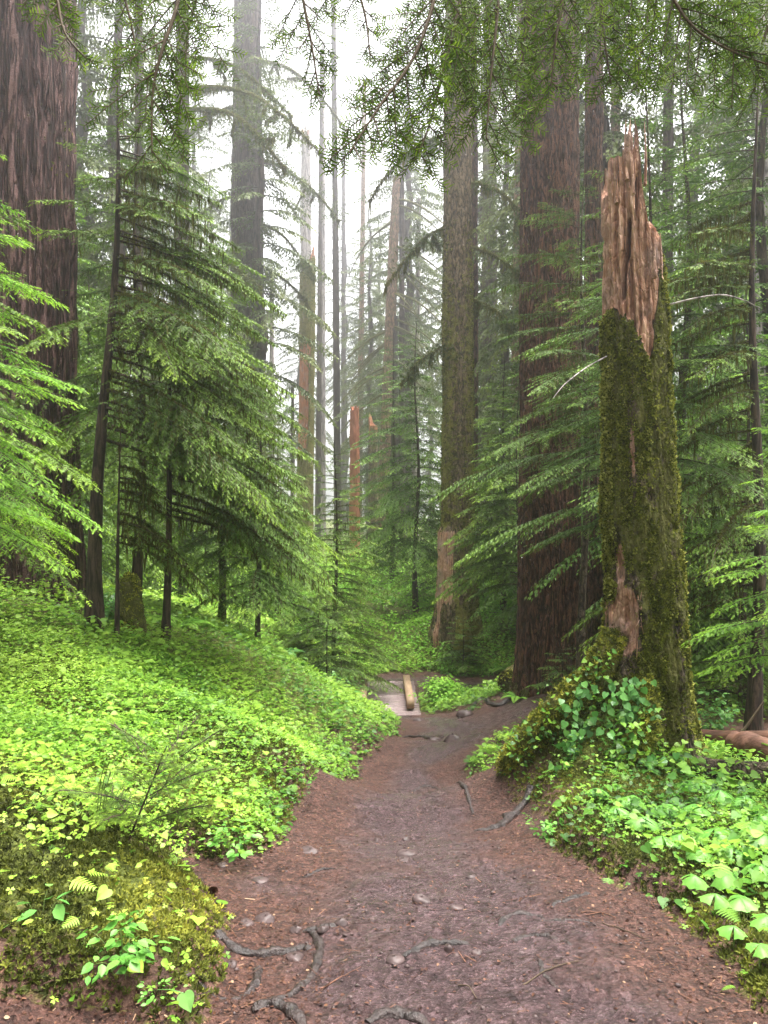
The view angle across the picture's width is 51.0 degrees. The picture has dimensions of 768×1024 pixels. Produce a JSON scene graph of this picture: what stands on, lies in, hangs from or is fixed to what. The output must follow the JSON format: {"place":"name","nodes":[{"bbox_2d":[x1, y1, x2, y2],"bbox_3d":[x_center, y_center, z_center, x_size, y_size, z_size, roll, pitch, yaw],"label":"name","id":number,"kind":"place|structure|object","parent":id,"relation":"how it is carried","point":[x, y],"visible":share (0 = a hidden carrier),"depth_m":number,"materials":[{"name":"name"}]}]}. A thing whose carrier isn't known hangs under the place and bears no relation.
{"place":"outdoors","nodes":[
{"label":"outdoors","id":0,"kind":"place"},
{"bbox_2d":[0,672,767,1023],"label":"path","id":1,"kind":"structure","parent":0,"point":[396,810],"depth_m":3.44,"materials":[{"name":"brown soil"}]},
{"bbox_2d":[199,818,262,862],"bbox_3d":[-0.799,1.760,4.302,0.366,0.202,0.317,0,0,22],"label":"leafy seedling","id":2,"kind":"object","parent":1,"relation":"on","point":[231,854],"visible":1,"depth_m":4.29,"materials":[{"name":"green plant"}]},
{"bbox_2d":[214,929,311,957],"bbox_3d":[-0.486,1.708,3.165,0.404,0.090,0.133,0,0,0],"label":"tree root","id":3,"kind":"object","parent":1,"relation":"on","point":[237,948],"visible":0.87,"depth_m":3.15,"materials":[{"name":"grey plant"}]},
{"bbox_2d":[251,996,306,1023],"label":"tree root","id":4,"kind":"object","parent":1,"relation":"on","point":[294,1012],"visible":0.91,"depth_m":2.62,"materials":[{"name":"grey plant"}]},
{"bbox_2d":[277,927,324,997],"bbox_3d":[-0.292,1.703,3.042,0.128,0.151,0.730,0,0,4],"label":"tree root","id":5,"kind":"object","parent":1,"relation":"on","point":[318,943],"visible":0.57,"depth_m":2.98,"materials":[{"name":"grey plant"}]},
{"bbox_2d":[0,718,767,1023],"bbox_3d":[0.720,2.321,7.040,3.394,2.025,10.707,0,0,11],"label":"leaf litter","id":6,"kind":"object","parent":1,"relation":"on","point":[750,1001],"visible":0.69,"depth_m":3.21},
{"bbox_2d":[364,1005,430,1023],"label":"tree root","id":7,"kind":"object","parent":1,"relation":"on","point":[397,1012],"visible":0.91,"depth_m":2.57,"materials":[{"name":"grey plant"}]},
{"bbox_2d":[0,518,767,1022],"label":"ground","id":8,"kind":"structure","parent":0,"point":[154,970],"depth_m":5.80,"materials":[{"name":"green plant"}]},
{"bbox_2d":[0,0,86,603],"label":"old conifer","id":9,"kind":"object","parent":8,"relation":"on","point":[38,96],"visible":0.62,"depth_m":10.49,"materials":[{"name":"red plant"}]},
{"bbox_2d":[0,210,103,612],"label":"young hemlock","id":10,"kind":"object","parent":8,"relation":"on","point":[43,453],"visible":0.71,"depth_m":7.06,"materials":[{"name":"green plant"}]},
{"bbox_2d":[0,154,112,577],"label":"young hemlock","id":11,"kind":"object","parent":8,"relation":"on","point":[45,377],"visible":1,"depth_m":5.58,"materials":[{"name":"green plant"}]},
{"bbox_2d":[7,745,182,839],"bbox_3d":[-1.333,1.316,3.643,0.820,0.482,0.510,0,0,-37],"label":"huckleberry shrub","id":12,"kind":"object","parent":8,"relation":"on","point":[96,779],"visible":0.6,"depth_m":3.62,"materials":[{"name":"green plant"}]},
{"bbox_2d":[75,202,144,574],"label":"hemlock","id":13,"kind":"object","parent":8,"relation":"on","point":[106,547],"visible":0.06,"depth_m":13.55,"materials":[{"name":"green plant"}]},
{"bbox_2d":[74,0,157,508],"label":"misty conifer","id":14,"kind":"object","parent":8,"relation":"on","point":[85,159],"visible":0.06,"depth_m":26.77,"materials":[{"name":"green plant"}]},
{"bbox_2d":[75,210,156,596],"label":"hemlock","id":15,"kind":"object","parent":8,"relation":"on","point":[108,574],"visible":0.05,"depth_m":16.09,"materials":[{"name":"green plant"}]},
{"bbox_2d":[75,147,164,584],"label":"hemlock","id":16,"kind":"object","parent":8,"relation":"on","point":[78,226],"visible":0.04,"depth_m":24.23,"materials":[{"name":"green plant"}]},
{"bbox_2d":[76,910,180,985],"bbox_3d":[-0.865,1.430,2.603,0.331,0.222,0.311,0,0,30],"label":"leafy seedling","id":17,"kind":"object","parent":8,"relation":"on","point":[129,959],"visible":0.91,"depth_m":2.60,"materials":[{"name":"green plant"}]},
{"bbox_2d":[114,571,148,640],"bbox_3d":[-2.919,1.196,9.290,0.404,1.019,0.408,0,0,0],"label":"mossy stump","id":18,"kind":"object","parent":8,"relation":"on","point":[131,602],"visible":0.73,"depth_m":9.21,"materials":[{"name":"green plant"}]},
{"bbox_2d":[17,0,247,184],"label":"overhanging hemlock","id":19,"kind":"object","parent":8,"relation":"on","point":[179,17],"visible":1,"depth_m":1.34,"materials":[{"name":"green plant"}]},
{"bbox_2d":[77,275,187,593],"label":"hemlock","id":20,"kind":"object","parent":8,"relation":"on","point":[123,550],"visible":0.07,"depth_m":17.93,"materials":[{"name":"green plant"}]},
{"bbox_2d":[74,0,199,507],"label":"misty conifer","id":21,"kind":"object","parent":8,"relation":"on","point":[83,87],"visible":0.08,"depth_m":34.14,"materials":[{"name":"green plant"}]},
{"bbox_2d":[46,713,228,841],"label":"hemlock sapling","id":22,"kind":"object","parent":8,"relation":"on","point":[113,818],"visible":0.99,"depth_m":3.49,"materials":[{"name":"green plant"}]},
{"bbox_2d":[133,0,145,588],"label":"distant trunk","id":23,"kind":"object","parent":8,"relation":"on","point":[141,149],"visible":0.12,"depth_m":23.89,"materials":[{"name":"brown plant"}]},
{"bbox_2d":[89,3,202,567],"bbox_3d":[-9.683,-9.097,32.873,6.971,24.012,6.831,0,0,-18],"label":"misty conifer","id":24,"kind":"object","parent":8,"relation":"on","point":[156,234],"visible":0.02,"depth_m":32.91,"materials":[{"name":"green plant"}]},
{"bbox_2d":[75,0,222,573],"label":"misty conifer","id":25,"kind":"object","parent":8,"relation":"on","point":[111,121],"visible":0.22,"depth_m":26.83,"materials":[{"name":"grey plant"}]},
{"bbox_2d":[114,430,224,641],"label":"young hemlock","id":26,"kind":"object","parent":8,"relation":"on","point":[165,546],"visible":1,"depth_m":8.71,"materials":[{"name":"green plant"}]},
{"bbox_2d":[0,79,344,585],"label":"young hemlock","id":27,"kind":"object","parent":8,"relation":"on","point":[137,565],"visible":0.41,"depth_m":11.15,"materials":[{"name":"green plant"}]},
{"bbox_2d":[106,440,250,608],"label":"hemlock","id":28,"kind":"object","parent":8,"relation":"on","point":[153,584],"visible":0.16,"depth_m":18.53,"materials":[{"name":"green plant"}]},
{"bbox_2d":[131,52,230,536],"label":"misty conifer","id":29,"kind":"object","parent":8,"relation":"on","point":[194,164],"visible":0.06,"depth_m":58.20,"materials":[{"name":"green plant"}]},
{"bbox_2d":[115,214,288,596],"bbox_3d":[-5.746,-2.702,25.040,5.571,13.056,5.240,0,0,-10],"label":"hemlock","id":30,"kind":"object","parent":8,"relation":"on","point":[206,549],"visible":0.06,"depth_m":24.82,"materials":[{"name":"green plant"}]},
{"bbox_2d":[84,80,349,632],"bbox_3d":[-1.798,-1.642,8.923,3.019,6.654,3.008,0,0,-31],"label":"young hemlock","id":31,"kind":"object","parent":8,"relation":"on","point":[166,316],"visible":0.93,"depth_m":8.92,"materials":[{"name":"green plant"}]},
{"bbox_2d":[121,4,329,592],"bbox_3d":[-4.795,-6.783,25.150,7.358,19.500,4.726,0,0,27],"label":"conifer","id":32,"kind":"object","parent":8,"relation":"on","point":[270,140],"visible":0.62,"depth_m":24.59,"materials":[{"name":"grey plant"}]},
{"bbox_2d":[132,244,333,627],"bbox_3d":[-2.571,-1.104,13.592,3.462,6.954,3.670,0,0,0],"label":"young hemlock","id":33,"kind":"object","parent":8,"relation":"on","point":[196,559],"visible":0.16,"depth_m":13.16,"materials":[{"name":"green plant"}]},
{"bbox_2d":[150,296,341,645],"bbox_3d":[-1.571,-0.334,9.304,2.121,4.452,2.953,0,0,0],"label":"young hemlock","id":34,"kind":"object","parent":8,"relation":"on","point":[279,551],"visible":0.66,"depth_m":9.36,"materials":[{"name":"green plant"}]},
{"bbox_2d":[147,0,363,576],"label":"tall conifer","id":35,"kind":"object","parent":8,"relation":"on","point":[242,208],"visible":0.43,"depth_m":35.53,"materials":[{"name":"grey plant"}]},
{"bbox_2d":[191,0,338,575],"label":"misty conifer","id":36,"kind":"object","parent":8,"relation":"on","point":[262,318],"visible":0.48,"depth_m":33.87,"materials":[{"name":"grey plant"}]},
{"bbox_2d":[180,407,350,644],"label":"young hemlock","id":37,"kind":"object","parent":8,"relation":"on","point":[257,580],"visible":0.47,"depth_m":12.28,"materials":[{"name":"green plant"}]},
{"bbox_2d":[209,440,330,624],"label":"hemlock","id":38,"kind":"object","parent":8,"relation":"on","point":[289,579],"visible":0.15,"depth_m":21.84,"materials":[{"name":"green plant"}]},
{"bbox_2d":[294,244,315,555],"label":"mossy snag","id":39,"kind":"object","parent":8,"relation":"on","point":[306,378],"visible":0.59,"depth_m":41.65,"materials":[{"name":"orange wood"}]},
{"bbox_2d":[267,202,343,496],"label":"misty conifer","id":40,"kind":"object","parent":8,"relation":"on","point":[288,430],"visible":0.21,"depth_m":71.86,"materials":[{"name":"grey plant"}]},
{"bbox_2d":[301,125,313,530],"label":"pale snag","id":41,"kind":"object","parent":8,"relation":"on","point":[306,174],"visible":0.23,"depth_m":61.67,"materials":[{"name":"grey wood"}]},
{"bbox_2d":[314,49,323,536],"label":"distant trunk","id":42,"kind":"object","parent":8,"relation":"on","point":[319,399],"visible":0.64,"depth_m":55.86,"materials":[{"name":"grey plant"}]},
{"bbox_2d":[321,42,326,535],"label":"distant trunk","id":43,"kind":"object","parent":8,"relation":"on","point":[323,440],"visible":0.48,"depth_m":61.84,"materials":[{"name":"grey wood"}]},
{"bbox_2d":[331,0,342,542],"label":"distant trunk","id":44,"kind":"object","parent":8,"relation":"on","point":[336,344],"visible":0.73,"depth_m":49.84,"materials":[{"name":"grey plant"}]},
{"bbox_2d":[300,605,376,694],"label":"hemlock sapling","id":45,"kind":"object","parent":8,"relation":"on","point":[326,661],"visible":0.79,"depth_m":13.14,"materials":[{"name":"green plant"}]},
{"bbox_2d":[266,441,419,693],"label":"young hemlock","id":46,"kind":"object","parent":8,"relation":"on","point":[350,641],"visible":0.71,"depth_m":16.33,"materials":[{"name":"green plant"}]},
{"bbox_2d":[341,127,346,528],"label":"distant trunk","id":47,"kind":"object","parent":8,"relation":"on","point":[343,336],"visible":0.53,"depth_m":75.83,"materials":[{"name":"grey plant"}]},
{"bbox_2d":[314,196,376,529],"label":"misty conifer","id":48,"kind":"object","parent":8,"relation":"on","point":[329,367],"visible":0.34,"depth_m":77.91,"materials":[{"name":"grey plant"}]},
{"bbox_2d":[348,405,359,559],"bbox_3d":[-1.408,-1.058,38.019,0.747,7.914,0.838,0,0,-42],"label":"red stub","id":49,"kind":"object","parent":8,"relation":"on","point":[354,432],"visible":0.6,"depth_m":37.83,"materials":[{"name":"brown wood"}]},
{"bbox_2d":[318,214,398,537],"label":"misty conifer","id":50,"kind":"object","parent":8,"relation":"on","point":[364,453],"visible":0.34,"depth_m":54.94,"materials":[{"name":"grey plant"}]},
{"bbox_2d":[358,82,365,534],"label":"distant trunk","id":51,"kind":"object","parent":8,"relation":"on","point":[361,273],"visible":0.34,"depth_m":63.84,"materials":[{"name":"beige plant"}]},
{"bbox_2d":[326,201,398,532],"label":"misty conifer","id":52,"kind":"object","parent":8,"relation":"on","point":[365,351],"visible":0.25,"depth_m":67.95,"materials":[{"name":"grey plant"}]},
{"bbox_2d":[367,414,377,545],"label":"red stub","id":53,"kind":"object","parent":8,"relation":"on","point":[371,449],"visible":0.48,"depth_m":43.78,"materials":[{"name":"orange wood"}]},
{"bbox_2d":[0,574,767,1022],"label":"ground cover","id":54,"kind":"object","parent":8,"relation":"on","point":[114,670],"visible":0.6,"depth_m":6.24,"materials":[{"name":"green plant"}]},
{"bbox_2d":[0,635,767,1023],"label":"moss","id":55,"kind":"object","parent":8,"relation":"on","point":[630,853],"visible":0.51,"depth_m":3.32,"materials":[{"name":"green plant"}]},
{"bbox_2d":[331,334,439,590],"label":"hemlock","id":56,"kind":"object","parent":8,"relation":"on","point":[384,437],"visible":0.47,"depth_m":30.86,"materials":[{"name":"green plant"}]},
{"bbox_2d":[328,0,443,540],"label":"misty conifer","id":57,"kind":"object","parent":8,"relation":"on","point":[410,289],"visible":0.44,"depth_m":49.83,"materials":[{"name":"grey plant"}]},
{"bbox_2d":[356,675,420,715],"bbox_3d":[0.038,3.745,16.220,1.290,0.490,3.008,0,0,0],"label":"footbridge","id":58,"kind":"object","parent":8,"relation":"on","point":[403,704],"visible":0.48,"depth_m":16.02,"materials":[{"name":"grey wood"}]},
{"bbox_2d":[339,176,442,543],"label":"crooked conifer","id":59,"kind":"object","parent":8,"relation":"on","point":[391,299],"visible":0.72,"depth_m":45.69,"materials":[{"name":"beige plant"}]},
{"bbox_2d":[349,100,441,455],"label":"misty conifer","id":60,"kind":"object","parent":8,"relation":"on","point":[380,265],"visible":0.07,"depth_m":63.90,"materials":[{"name":"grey plant"}]},
{"bbox_2d":[399,163,405,537],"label":"distant trunk","id":61,"kind":"object","parent":8,"relation":"on","point":[402,282],"visible":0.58,"depth_m":45.87,"materials":[{"name":"grey plant"}]},
{"bbox_2d":[345,324,491,614],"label":"young hemlock","id":62,"kind":"object","parent":8,"relation":"on","point":[416,542],"visible":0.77,"depth_m":23.35,"materials":[{"name":"green plant"}]},
{"bbox_2d":[104,516,765,714],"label":"undergrowth","id":63,"kind":"object","parent":8,"relation":"on","point":[418,618],"visible":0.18,"depth_m":21.94,"materials":[{"name":"green plant"}]},
{"bbox_2d":[408,675,463,706],"bbox_3d":[1.086,3.469,15.505,1.029,0.681,1.356,0,0,24],"label":"leafy shrub","id":64,"kind":"object","parent":8,"relation":"on","point":[449,687],"visible":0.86,"depth_m":15.34,"materials":[{"name":"green plant"}]},
{"bbox_2d":[387,447,492,605],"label":"hemlock","id":65,"kind":"object","parent":8,"relation":"on","point":[423,584],"visible":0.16,"depth_m":25.73,"materials":[{"name":"green plant"}]},
{"bbox_2d":[368,0,519,652],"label":"mossy conifer","id":66,"kind":"object","parent":8,"relation":"on","point":[460,306],"visible":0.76,"depth_m":19.71,"materials":[{"name":"brown plant"}]},
{"bbox_2d":[409,155,480,509],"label":"misty conifer","id":67,"kind":"object","parent":8,"relation":"on","point":[433,222],"visible":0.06,"depth_m":60.24,"materials":[{"name":"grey plant"}]},
{"bbox_2d":[408,2,513,543],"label":"misty conifer","id":68,"kind":"object","parent":8,"relation":"on","point":[440,305],"visible":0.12,"depth_m":39.91,"materials":[{"name":"green plant"}]},
{"bbox_2d":[428,616,493,673],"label":"hemlock sapling","id":69,"kind":"object","parent":8,"relation":"on","point":[463,652],"visible":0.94,"depth_m":18.82,"materials":[{"name":"green plant"}]},
{"bbox_2d":[429,351,519,611],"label":"young hemlock","id":70,"kind":"object","parent":8,"relation":"on","point":[495,463],"visible":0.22,"depth_m":21.46,"materials":[{"name":"green plant"}]},
{"bbox_2d":[432,387,518,604],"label":"young hemlock","id":71,"kind":"object","parent":8,"relation":"on","point":[481,573],"visible":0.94,"depth_m":16.80,"materials":[{"name":"green plant"}]},
{"bbox_2d":[471,0,479,597],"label":"conifer trunk","id":72,"kind":"object","parent":8,"relation":"on","point":[475,225],"visible":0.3,"depth_m":24.89,"materials":[{"name":"grey plant"}]},
{"bbox_2d":[481,5,496,560],"bbox_3d":[5.023,-13.521,38.011,1.149,32.500,1.285,0,0,0],"label":"conifer trunk","id":73,"kind":"object","parent":8,"relation":"on","point":[486,267],"visible":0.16,"depth_m":37.72,"materials":[{"name":"brown plant"}]},
{"bbox_2d":[422,2,582,553],"bbox_3d":[4.872,-9.579,34.128,7.404,25.504,7.256,0,0,44],"label":"misty conifer","id":74,"kind":"object","parent":8,"relation":"on","point":[506,354],"visible":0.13,"depth_m":33.97,"materials":[{"name":"green plant"}]},
{"bbox_2d":[437,0,584,505],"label":"misty conifer","id":75,"kind":"object","parent":8,"relation":"on","point":[510,192],"visible":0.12,"depth_m":30.13,"materials":[{"name":"green plant"}]},
{"bbox_2d":[508,2,520,571],"bbox_3d":[4.830,-8.769,30.006,0.670,24.500,0.561,0,0,-35],"label":"distant trunk","id":76,"kind":"object","parent":8,"relation":"on","point":[516,353],"visible":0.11,"depth_m":29.87,"materials":[{"name":"beige plant"}]},
{"bbox_2d":[266,0,767,193],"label":"overhanging hemlock","id":77,"kind":"object","parent":8,"relation":"on","point":[452,56],"visible":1,"depth_m":1.44,"materials":[{"name":"green plant"}]},
{"bbox_2d":[466,170,584,643],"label":"hemlock","id":78,"kind":"object","parent":8,"relation":"on","point":[513,608],"visible":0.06,"depth_m":18.61,"materials":[{"name":"green plant"}]},
{"bbox_2d":[475,316,581,601],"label":"hemlock","id":79,"kind":"object","parent":8,"relation":"on","point":[498,415],"visible":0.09,"depth_m":24.09,"materials":[{"name":"green plant"}]},
{"bbox_2d":[508,0,585,699],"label":"dark conifer","id":80,"kind":"object","parent":8,"relation":"on","point":[546,619],"visible":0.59,"depth_m":13.16,"materials":[{"name":"red plant"}]},
{"bbox_2d":[438,0,677,445],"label":"misty conifer","id":81,"kind":"object","parent":8,"relation":"on","point":[496,377],"visible":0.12,"depth_m":24.06,"materials":[{"name":"green plant"}]},
{"bbox_2d":[429,179,704,668],"bbox_3d":[2.267,-0.784,11.306,3.297,7.854,4.134,0,0,0],"label":"young hemlock","id":82,"kind":"object","parent":8,"relation":"on","point":[585,356],"visible":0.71,"depth_m":11.38,"materials":[{"name":"green plant"}]},
{"bbox_2d":[548,681,614,776],"bbox_3d":[1.437,1.679,6.030,0.480,0.810,0.433,0,0,0],"label":"heart leaf plant","id":83,"kind":"object","parent":8,"relation":"on","point":[579,694],"visible":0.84,"depth_m":6.00,"materials":[{"name":"green plant"}]},
{"bbox_2d":[583,0,604,655],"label":"dark conifer","id":84,"kind":"object","parent":8,"relation":"on","point":[593,136],"visible":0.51,"depth_m":15.05,"materials":[{"name":"red plant"}]},
{"bbox_2d":[480,0,725,273],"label":"misty conifer","id":85,"kind":"object","parent":8,"relation":"on","point":[609,143],"visible":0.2,"depth_m":21.92,"materials":[{"name":"green plant"}]},
{"bbox_2d":[454,89,767,573],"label":"young hemlock","id":86,"kind":"object","parent":8,"relation":"on","point":[650,185],"visible":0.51,"depth_m":9.09,"materials":[{"name":"green plant"}]},
{"bbox_2d":[590,677,656,727],"bbox_3d":[1.786,1.442,6.041,0.493,0.444,0.269,0,0,0],"label":"heart leaf plant","id":87,"kind":"object","parent":8,"relation":"on","point":[632,695],"visible":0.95,"depth_m":5.97,"materials":[{"name":"green plant"}]},
{"bbox_2d":[494,119,762,776],"bbox_3d":[1.911,-0.313,6.319,1.919,5.686,1.023,0,0,-14],"label":"broken snag","id":88,"kind":"object","parent":8,"relation":"on","point":[645,633],"visible":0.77,"depth_m":6.31,"materials":[{"name":"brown plant"}]},
{"bbox_2d":[525,66,767,683],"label":"hemlock","id":89,"kind":"object","parent":8,"relation":"on","point":[593,541],"visible":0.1,"depth_m":13.32,"materials":[{"name":"green plant"}]},
{"bbox_2d":[561,77,767,730],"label":"young hemlock","id":90,"kind":"object","parent":8,"relation":"on","point":[754,697],"visible":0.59,"depth_m":8.37,"materials":[{"name":"green plant"}]},
{"bbox_2d":[662,0,673,379],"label":"distant trunk","id":91,"kind":"object","parent":8,"relation":"on","point":[668,134],"visible":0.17,"depth_m":20.89,"materials":[{"name":"grey plant"}]},
{"bbox_2d":[624,0,753,545],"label":"misty conifer","id":92,"kind":"object","parent":8,"relation":"on","point":[675,129],"visible":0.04,"depth_m":31.93,"materials":[{"name":"green plant"}]},
{"bbox_2d":[640,0,755,535],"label":"misty conifer","id":93,"kind":"object","parent":8,"relation":"on","point":[718,307],"visible":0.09,"depth_m":24.57,"materials":[{"name":"green plant"}]},
{"bbox_2d":[659,2,751,562],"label":"misty conifer","id":94,"kind":"object","parent":8,"relation":"on","point":[678,113],"visible":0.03,"depth_m":27.06,"materials":[{"name":"green plant"}]},
{"bbox_2d":[654,0,767,676],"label":"hemlock","id":95,"kind":"object","parent":8,"relation":"on","point":[761,243],"visible":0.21,"depth_m":12.96,"materials":[{"name":"green plant"}]},
{"bbox_2d":[673,0,755,488],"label":"misty conifer","id":96,"kind":"object","parent":8,"relation":"on","point":[744,181],"visible":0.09,"depth_m":20.88,"materials":[{"name":"green plant"}]},
{"bbox_2d":[696,685,744,729],"bbox_3d":[3.619,2.226,8.962,0.697,0.570,0.815,0,0,40],"label":"leafy shrub","id":97,"kind":"object","parent":8,"relation":"on","point":[721,714],"visible":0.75,"depth_m":8.88,"materials":[{"name":"green plant"}]},
{"bbox_2d":[676,290,767,704],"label":"young hemlock","id":98,"kind":"object","parent":8,"relation":"on","point":[744,618],"visible":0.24,"depth_m":10.48,"materials":[{"name":"green plant"}]},
{"bbox_2d":[680,387,767,680],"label":"young hemlock","id":99,"kind":"object","parent":8,"relation":"on","point":[737,626],"visible":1,"depth_m":5.71,"materials":[{"name":"green plant"}]},
{"bbox_2d":[688,555,767,715],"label":"young hemlock","id":100,"kind":"object","parent":8,"relation":"on","point":[738,682],"visible":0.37,"depth_m":10.18,"materials":[{"name":"green plant"}]},
{"bbox_2d":[691,755,767,789],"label":"fallen log","id":101,"kind":"object","parent":8,"relation":"on","point":[760,767],"visible":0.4,"depth_m":5.67,"materials":[{"name":"wood"}]},
{"bbox_2d":[725,731,767,761],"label":"fallen log","id":102,"kind":"object","parent":8,"relation":"on","point":[743,740],"visible":0.81,"depth_m":6.30,"materials":[{"name":"red wood"}]},
{"bbox_2d":[748,0,767,615],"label":"distant trunk","id":103,"kind":"object","parent":8,"relation":"on","point":[759,329],"visible":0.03,"depth_m":16.83,"materials":[{"name":"brown wood"}]},
{"bbox_2d":[76,0,754,517],"label":"sky","id":104,"kind":"structure","parent":0,"point":[353,44],"materials":[{"name":"white"}]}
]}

